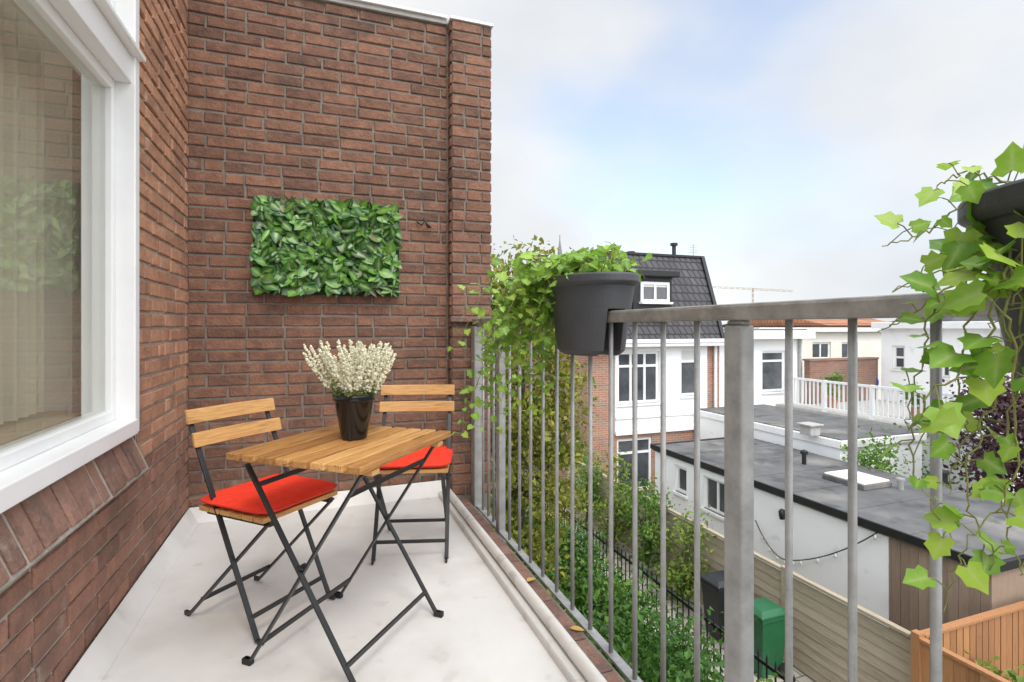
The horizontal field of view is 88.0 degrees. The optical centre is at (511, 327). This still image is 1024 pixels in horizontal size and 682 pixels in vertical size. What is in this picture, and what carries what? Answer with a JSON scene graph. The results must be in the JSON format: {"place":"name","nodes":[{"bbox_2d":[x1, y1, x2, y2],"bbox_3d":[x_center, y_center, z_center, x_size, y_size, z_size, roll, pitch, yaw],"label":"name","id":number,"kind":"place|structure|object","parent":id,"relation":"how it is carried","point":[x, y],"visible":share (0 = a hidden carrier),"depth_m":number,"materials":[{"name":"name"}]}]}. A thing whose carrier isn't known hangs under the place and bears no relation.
{"place":"outdoors","nodes":[
{"label":"outdoors","id":0,"kind":"place"},
{"bbox_2d":[65,480,587,681],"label":"floor","id":1,"kind":"structure","parent":0,"point":[489,626],"depth_m":2.22,"materials":[{"name":"white concrete"}]},
{"bbox_2d":[0,0,188,681],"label":"brick wall","id":2,"kind":"structure","parent":1,"relation":"on","point":[94,489],"depth_m":2.29,"materials":[{"name":"brown brick"}]},
{"bbox_2d":[0,0,43,424],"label":"curtain","id":3,"kind":"object","parent":2,"relation":"hanging from","point":[21,216],"visible":1,"depth_m":1.99,"materials":[{"name":"beige fabric"}]},
{"bbox_2d":[0,0,145,513],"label":"window","id":4,"kind":"structure","parent":2,"relation":"in","point":[99,39],"depth_m":2.24,"materials":[{"name":"white paint"}]},
{"bbox_2d":[184,398,337,645],"bbox_3d":[-1.070,0.767,2.262,0.490,0.860,0.424,0,0,25],"label":"folding chair","id":5,"kind":"object","parent":1,"relation":"on","point":[225,433],"visible":0.81,"depth_m":2.20,"materials":[{"name":"black metal"}]},
{"bbox_2d":[201,474,336,514],"bbox_3d":[-1.011,0.695,2.235,0.405,0.043,0.419,0,0,25],"label":"seat cushion","id":6,"kind":"object","parent":5,"relation":"on","point":[286,492],"visible":0.88,"depth_m":2.15,"materials":[{"name":"red fabric"}]},
{"bbox_2d":[226,424,450,681],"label":"folding table","id":7,"kind":"object","parent":1,"relation":"on","point":[328,448],"visible":0.97,"depth_m":1.88,"materials":[{"name":"brown wood"}]},
{"bbox_2d":[332,394,375,439],"bbox_3d":[-0.620,0.349,2.084,0.164,0.173,0.164,0,0,-20],"label":"flower pot","id":8,"kind":"object","parent":7,"relation":"on","point":[353,414],"visible":0.84,"depth_m":2.03,"materials":[{"name":"plastic"}]},
{"bbox_2d":[303,339,396,396],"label":"heather plant","id":9,"kind":"object","parent":8,"relation":"in","point":[366,372],"visible":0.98,"depth_m":2.03,"materials":[{"name":"white plant"}]},
{"bbox_2d":[371,385,454,564],"bbox_3d":[-0.535,0.767,2.915,0.424,0.860,0.490,0,0,-4],"label":"folding chair","id":10,"kind":"object","parent":1,"relation":"on","point":[386,406],"visible":0.64,"depth_m":3.03,"materials":[{"name":"brown wood"}]},
{"bbox_2d":[378,446,452,467],"bbox_3d":[-0.531,0.695,2.850,0.419,0.043,0.405,0,0,-4],"label":"seat cushion","id":11,"kind":"object","parent":10,"relation":"on","point":[440,456],"visible":0.42,"depth_m":2.73,"materials":[{"name":"red fabric"}]},
{"bbox_2d":[450,489,606,681],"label":"drain pipe","id":12,"kind":"object","parent":1,"relation":"on","point":[586,667],"visible":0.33,"depth_m":2.16,"materials":[{"name":"white plastic"}]},
{"bbox_2d":[459,498,625,681],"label":"ledge","id":13,"kind":"object","parent":1,"relation":"attached to","point":[601,663],"visible":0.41,"depth_m":2.33,"materials":[{"name":"brick"}]},
{"bbox_2d":[570,626,584,630],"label":"fallen leaf","id":14,"kind":"object","parent":13,"relation":"on","point":[578,628],"visible":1,"depth_m":2.13,"materials":[{"name":"yellow plant"}]},
{"bbox_2d":[471,292,996,681],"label":"balcony railing","id":15,"kind":"object","parent":13,"relation":"attached to","point":[738,497],"visible":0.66,"depth_m":1.42,"materials":[{"name":"metal"}]},
{"bbox_2d":[545,272,639,355],"bbox_3d":[0.321,-0.046,2.187,0.334,0.316,0.518,0,0,-20],"label":"hanging planter","id":16,"kind":"object","parent":15,"relation":"attached to","point":[584,304],"visible":0.88,"depth_m":2.02,"materials":[{"name":"plastic"}]},
{"bbox_2d":[447,241,652,437],"bbox_3d":[0.169,0.098,2.375,0.910,0.897,0.650,0,0,18],"label":"ivy plant","id":17,"kind":"object","parent":16,"relation":"in","point":[529,289],"visible":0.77,"depth_m":2.29,"materials":[{"name":"green plant"}]},
{"bbox_2d":[957,178,1023,378],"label":"hanging planter","id":18,"kind":"object","parent":15,"relation":"hanging from","point":[993,212],"visible":0.65,"depth_m":0.77,"materials":[{"name":"plastic"}]},
{"bbox_2d":[874,141,1023,611],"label":"ivy plant","id":19,"kind":"object","parent":18,"relation":"in","point":[970,253],"visible":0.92,"depth_m":0.76,"materials":[{"name":"green plant"}]},
{"bbox_2d":[557,235,561,254],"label":"church spire","id":20,"kind":"structure","parent":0,"point":[560,251],"depth_m":139.65,"materials":[{"name":"stone"}]},
{"bbox_2d":[506,243,723,491],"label":"row house","id":21,"kind":"structure","parent":0,"point":[673,279],"depth_m":15.93,"materials":[{"name":"paint"}]},
{"bbox_2d":[617,437,650,489],"bbox_3d":[3.604,4.063,15.763,1.211,1.574,0.060,0,0,-20],"label":"door","id":22,"kind":"structure","parent":21,"relation":"in","point":[643,443],"depth_m":15.83,"materials":[{"name":"white paint"}]},
{"bbox_2d":[617,351,659,406],"bbox_3d":[3.740,1.517,15.706,1.525,1.597,0.180,0,0,-20],"label":"window","id":23,"kind":"structure","parent":21,"relation":"in","point":[647,361],"depth_m":15.80,"materials":[{"name":"white paint"}]},
{"bbox_2d":[639,281,672,303],"bbox_3d":[4.274,-1.014,15.730,1.078,0.657,0.180,0,0,-20],"label":"window","id":24,"kind":"structure","parent":21,"relation":"in","point":[650,292],"depth_m":15.76,"materials":[{"name":"white paint"}]},
{"bbox_2d":[680,348,693,398],"bbox_3d":[5.439,1.409,16.325,0.736,1.529,0.180,0,0,-20],"label":"window","id":25,"kind":"structure","parent":21,"relation":"in","point":[687,354],"depth_m":16.38,"materials":[{"name":"white paint"}]},
{"bbox_2d":[490,368,816,681],"bbox_3d":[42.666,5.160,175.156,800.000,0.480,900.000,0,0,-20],"label":"ground","id":26,"kind":"structure","parent":0,"point":[795,667],"depth_m":14.23,"materials":[{"name":"brown soil"}]},
{"bbox_2d":[560,437,608,529],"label":"garden shrub","id":27,"kind":"object","parent":26,"relation":"on","point":[596,480],"visible":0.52,"depth_m":12.82,"materials":[{"name":"green plant"}]},
{"bbox_2d":[582,446,643,550],"bbox_3d":[2.273,3.801,11.820,1.417,2.402,1.431,0,0,9],"label":"garden shrub","id":28,"kind":"object","parent":26,"relation":"on","point":[616,522],"visible":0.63,"depth_m":11.63,"materials":[{"name":"green plant"}]},
{"bbox_2d":[644,501,716,607],"bbox_3d":[3.085,4.108,9.493,1.243,1.907,1.287,0,0,40],"label":"garden shrub","id":29,"kind":"object","parent":26,"relation":"on","point":[685,571],"visible":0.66,"depth_m":9.37,"materials":[{"name":"green plant"}]},
{"bbox_2d":[567,457,910,681],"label":"wooden fence","id":30,"kind":"object","parent":26,"relation":"on","point":[820,636],"visible":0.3,"depth_m":7.27,"materials":[{"name":"brown wood"}]},
{"bbox_2d":[712,286,792,302],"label":"tower crane","id":31,"kind":"object","parent":26,"relation":"on","point":[752,289],"visible":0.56,"depth_m":109.81,"materials":[{"name":"metal"}]},
{"bbox_2d":[700,404,926,479],"bbox_3d":[7.759,3.696,14.498,2.800,2.408,4.900,0,0,-20],"label":"extension","id":32,"kind":"object","parent":26,"relation":"on","point":[769,426],"visible":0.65,"depth_m":12.91,"materials":[{"name":"white paint"}]},
{"bbox_2d":[796,422,823,435],"bbox_3d":[6.934,2.370,12.344,0.400,0.260,0.400,0,0,-20],"label":"roof vent","id":33,"kind":"object","parent":32,"relation":"on","point":[810,428],"visible":1,"depth_m":12.23,"materials":[{"name":"concrete"}]},
{"bbox_2d":[840,426,925,478],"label":"garden shrub","id":34,"kind":"object","parent":26,"relation":"on","point":[882,465],"visible":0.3,"depth_m":11.28,"materials":[{"name":"green plant"}]},
{"bbox_2d":[893,421,963,489],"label":"garden shrub","id":35,"kind":"object","parent":26,"relation":"on","point":[928,473],"visible":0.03,"depth_m":12.81,"materials":[{"name":"green plant"}]},
{"bbox_2d":[911,601,1023,681],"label":"cedar fence","id":36,"kind":"object","parent":26,"relation":"on","point":[999,632],"visible":0.83,"depth_m":6.13,"materials":[{"name":"orange wood"}]},
{"bbox_2d":[916,372,1023,492],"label":"purple tree","id":37,"kind":"object","parent":26,"relation":"on","point":[1004,403],"visible":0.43,"depth_m":10.60,"materials":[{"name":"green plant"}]},
{"bbox_2d":[963,637,1023,681],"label":"garden shrub","id":38,"kind":"object","parent":26,"relation":"on","point":[1013,675],"visible":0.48,"depth_m":5.81,"materials":[{"name":"green plant"}]},
{"bbox_2d":[537,507,812,681],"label":"path","id":39,"kind":"structure","parent":0,"point":[800,677],"depth_m":9.50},
{"bbox_2d":[617,473,680,572],"bbox_3d":[2.694,3.914,10.500,1.419,1.989,1.284,0,0,-20],"label":"garden shrub","id":40,"kind":"object","parent":39,"relation":"on","point":[647,542],"visible":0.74,"depth_m":10.39,"materials":[{"name":"green plant"}]},
{"bbox_2d":[535,489,795,681],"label":"metal fence","id":41,"kind":"object","parent":39,"relation":"on","point":[766,664],"visible":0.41,"depth_m":7.64,"materials":[{"name":"black metal"}]},
{"bbox_2d":[700,570,723,639],"bbox_3d":[3.330,4.415,8.395,0.537,0.969,0.448,0,0,-20],"label":"wheelie bin","id":42,"kind":"object","parent":39,"relation":"on","point":[712,583],"visible":0.48,"depth_m":8.27,"materials":[{"name":"plastic"}]},
{"bbox_2d":[754,597,784,676],"bbox_3d":[3.591,4.415,7.532,0.537,0.969,0.448,0,0,-20],"label":"wheelie bin","id":43,"kind":"object","parent":39,"relation":"on","point":[769,631],"visible":0.52,"depth_m":7.36,"materials":[{"name":"green plastic"}]},
{"bbox_2d":[374,0,1023,324],"label":"sky","id":44,"kind":"structure","parent":0,"point":[768,138],"materials":[{"name":"white"}]},
{"bbox_2d":[719,329,814,406],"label":"row house","id":45,"kind":"structure","parent":0,"point":[769,359],"depth_m":18.03,"materials":[{"name":"paint"}]},
{"bbox_2d":[761,350,783,393],"bbox_3d":[8.893,1.528,18.071,1.116,1.458,0.180,0,0,-20],"label":"window","id":46,"kind":"structure","parent":45,"relation":"in","point":[772,361],"depth_m":18.13,"materials":[{"name":"white paint"}]},
{"bbox_2d":[723,327,880,401],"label":"white house","id":47,"kind":"structure","parent":0,"point":[829,343],"depth_m":24.11,"materials":[{"name":"paint"}]},
{"bbox_2d":[812,342,829,357],"bbox_3d":[13.877,1.084,23.823,1.199,0.813,0.180,0,0,-20],"label":"window","id":48,"kind":"structure","parent":47,"relation":"in","point":[819,349],"depth_m":23.87,"materials":[{"name":"white paint"}]},
{"bbox_2d":[842,342,847,357],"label":"window","id":49,"kind":"structure","parent":47,"relation":"in","point":[844,344],"depth_m":24.41,"materials":[{"name":"white paint"}]},
{"bbox_2d":[749,318,886,327],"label":"distant house","id":50,"kind":"structure","parent":0,"point":[830,323],"depth_m":31.36,"materials":[{"name":"brick"}]},
{"bbox_2d":[650,437,1023,638],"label":"garden building","id":51,"kind":"structure","parent":0,"point":[897,547],"depth_m":8.64,"materials":[{"name":"white paint"}]},
{"bbox_2d":[672,465,687,498],"bbox_3d":[3.898,3.535,12.184,0.160,0.676,0.501,0,0,-20],"label":"window","id":52,"kind":"structure","parent":51,"relation":"in","point":[681,472],"depth_m":12.24,"materials":[{"name":"white paint"}]},
{"bbox_2d":[700,476,723,520],"bbox_3d":[4.288,3.575,11.112,0.160,0.762,0.829,0,0,-20],"label":"window","id":53,"kind":"structure","parent":51,"relation":"in","point":[714,489],"depth_m":11.23,"materials":[{"name":"white paint"}]},
{"bbox_2d":[778,509,784,519],"bbox_3d":[4.798,3.319,9.410,0.145,0.190,0.105,0,0,-20],"label":"wall lamp","id":54,"kind":"object","parent":51,"relation":"attached to","point":[781,512],"visible":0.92,"depth_m":9.37,"materials":[{"name":"black metal"}]},
{"bbox_2d":[800,449,807,464],"bbox_3d":[6.223,2.765,11.302,0.150,0.310,0.150,0,0,-20],"label":"vent pipe","id":55,"kind":"object","parent":51,"relation":"on","point":[803,452],"visible":1,"depth_m":11.26,"materials":[{"name":"grey metal"}]},
{"bbox_2d":[755,520,878,565],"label":"string lights","id":56,"kind":"object","parent":51,"relation":"hanging from","point":[816,558],"visible":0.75,"depth_m":8.88},
{"bbox_2d":[822,469,891,490],"bbox_3d":[6.462,2.853,9.961,0.720,0.125,0.840,0,0,-20],"label":"roof skylight","id":57,"kind":"object","parent":51,"relation":"on","point":[865,481],"visible":0.8,"depth_m":9.78,"materials":[{"name":"plastic"}]},
{"bbox_2d":[896,477,904,489],"bbox_3d":[6.993,2.820,9.545,0.138,0.200,0.139,0,0,-20],"label":"vent pipe","id":58,"kind":"object","parent":51,"relation":"on","point":[900,483],"visible":1,"depth_m":9.51,"materials":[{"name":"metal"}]},
{"bbox_2d":[942,469,952,484],"bbox_3d":[8.068,2.792,9.958,0.260,0.245,0.260,0,0,-20],"label":"roof vent","id":59,"kind":"object","parent":51,"relation":"on","point":[945,473],"visible":0.39,"depth_m":9.87,"materials":[{"name":"grey metal"}]},
{"bbox_2d":[776,400,1023,501],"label":"terrace building","id":60,"kind":"structure","parent":0,"point":[926,458],"depth_m":14.45,"materials":[{"name":"concrete"}]},
{"bbox_2d":[818,371,846,407],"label":"potted plant","id":61,"kind":"object","parent":60,"relation":"on","point":[838,378],"visible":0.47,"depth_m":17.06,"materials":[{"name":"green plant"}]},
{"bbox_2d":[802,357,878,403],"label":"terrace wall","id":62,"kind":"structure","parent":60,"relation":"on","point":[867,370],"depth_m":18.51,"materials":[{"name":"brown brick"}]},
{"bbox_2d":[784,376,1002,436],"bbox_3d":[10.219,2.130,15.021,0.100,0.980,6.040,0,0,-20],"label":"balustrade","id":63,"kind":"object","parent":60,"relation":"on","point":[825,408],"visible":0.62,"depth_m":15.18,"materials":[{"name":"white paint"}]},
{"bbox_2d":[900,379,929,416],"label":"potted plant","id":64,"kind":"object","parent":60,"relation":"on","point":[912,405],"visible":0.23,"depth_m":14.82,"materials":[{"name":"green plant"}]},
{"bbox_2d":[871,316,1020,409],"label":"white house","id":65,"kind":"structure","parent":0,"point":[899,349],"depth_m":18.00,"materials":[{"name":"paint"}]},
{"bbox_2d":[890,345,904,370],"bbox_3d":[13.535,1.085,18.541,0.180,0.881,0.508,0,0,-20],"label":"window","id":66,"kind":"structure","parent":65,"relation":"in","point":[899,351],"depth_m":18.60,"materials":[{"name":"white paint"}]},
{"bbox_2d":[942,367,951,379],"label":"window","id":67,"kind":"structure","parent":65,"relation":"in","point":[945,373],"depth_m":17.18,"materials":[{"name":"white paint"}]},
{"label":"garden ground","id":68,"kind":"structure","parent":0,"visible":0},
{"bbox_2d":[187,0,492,523],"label":"brick wall","id":69,"kind":"structure","parent":68,"relation":"on","point":[380,103],"depth_m":3.57,"materials":[{"name":"brick"}]},
{"bbox_2d":[250,194,402,296],"bbox_3d":[-1.201,-0.527,3.495,0.955,0.668,0.141,0,0,-20],"label":"leaf panel","id":70,"kind":"object","parent":69,"relation":"attached to","point":[306,246],"visible":1,"depth_m":3.47,"materials":[{"name":"green plant"}]},
{"bbox_2d":[416,218,430,227],"bbox_3d":[-0.618,-0.732,3.744,0.110,0.072,0.061,0,0,-20],"label":"wall hook","id":71,"kind":"object","parent":69,"relation":"attached to","point":[427,225],"depth_m":3.73,"materials":[{"name":"black metal"}]},
{"bbox_2d":[510,495,568,550],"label":"garden shrub","id":72,"kind":"object","parent":68,"relation":"on","point":[567,528],"visible":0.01,"depth_m":9.20,"materials":[{"name":"green plant"}]},
{"bbox_2d":[490,234,608,597],"bbox_3d":[0.188,1.802,7.638,2.308,6.200,2.343,0,0,-20],"label":"garden tree","id":73,"kind":"object","parent":68,"relation":"on","point":[564,448],"visible":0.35,"depth_m":7.36,"materials":[{"name":"green plant"}]},
{"bbox_2d":[525,506,579,555],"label":"garden shrub","id":74,"kind":"object","parent":68,"relation":"on","point":[549,527],"visible":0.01,"depth_m":10.56,"materials":[{"name":"green plant"}]},
{"bbox_2d":[507,510,601,615],"bbox_3d":[0.298,3.959,8.424,2.288,2.443,2.319,0,0,12],"label":"garden shrub","id":75,"kind":"object","parent":68,"relation":"on","point":[566,584],"visible":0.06,"depth_m":8.05,"materials":[{"name":"green plant"}]},
{"bbox_2d":[518,537,639,632],"bbox_3d":[0.532,4.062,7.250,2.698,2.328,2.700,0,0,-20],"label":"garden shrub","id":76,"kind":"object","parent":68,"relation":"on","point":[552,573],"visible":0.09,"depth_m":7.37,"materials":[{"name":"green plant"}]},
{"bbox_2d":[546,512,614,590],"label":"garden shrub","id":77,"kind":"object","parent":68,"relation":"on","point":[585,535],"visible":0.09,"depth_m":9.39,"materials":[{"name":"green plant"}]},
{"bbox_2d":[551,530,631,613],"bbox_3d":[1.186,4.165,8.782,1.730,1.656,1.592,0,0,-20],"label":"garden shrub","id":78,"kind":"object","parent":68,"relation":"on","point":[585,559],"visible":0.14,"depth_m":8.67,"materials":[{"name":"green plant"}]},
{"bbox_2d":[563,554,667,634],"bbox_3d":[1.331,4.193,7.761,1.836,1.561,1.882,0,0,-20],"label":"garden shrub","id":79,"kind":"object","parent":68,"relation":"on","point":[621,591],"visible":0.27,"depth_m":7.76,"materials":[{"name":"green plant"}]},
{"bbox_2d":[564,589,671,681],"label":"garden shrub","id":80,"kind":"object","parent":68,"relation":"on","point":[605,621],"visible":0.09,"depth_m":6.52,"materials":[{"name":"green plant"}]},
{"bbox_2d":[580,567,691,681],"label":"garden shrub","id":81,"kind":"object","parent":68,"relation":"on","point":[651,604],"visible":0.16,"depth_m":7.13,"materials":[{"name":"green plant"}]},
{"bbox_2d":[574,572,784,681],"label":"garden shrub","id":82,"kind":"object","parent":68,"relation":"on","point":[653,676],"visible":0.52,"depth_m":5.42,"materials":[{"name":"green plant"}]},
{"bbox_2d":[641,611,756,681],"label":"garden shrub","id":83,"kind":"object","parent":68,"relation":"on","point":[703,638],"visible":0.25,"depth_m":6.18,"materials":[{"name":"green plant"}]},
{"bbox_2d":[701,672,777,681],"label":"garden shrub","id":84,"kind":"object","parent":68,"relation":"on","point":[766,680],"visible":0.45,"depth_m":5.71,"materials":[{"name":"green plant"}]}
]}

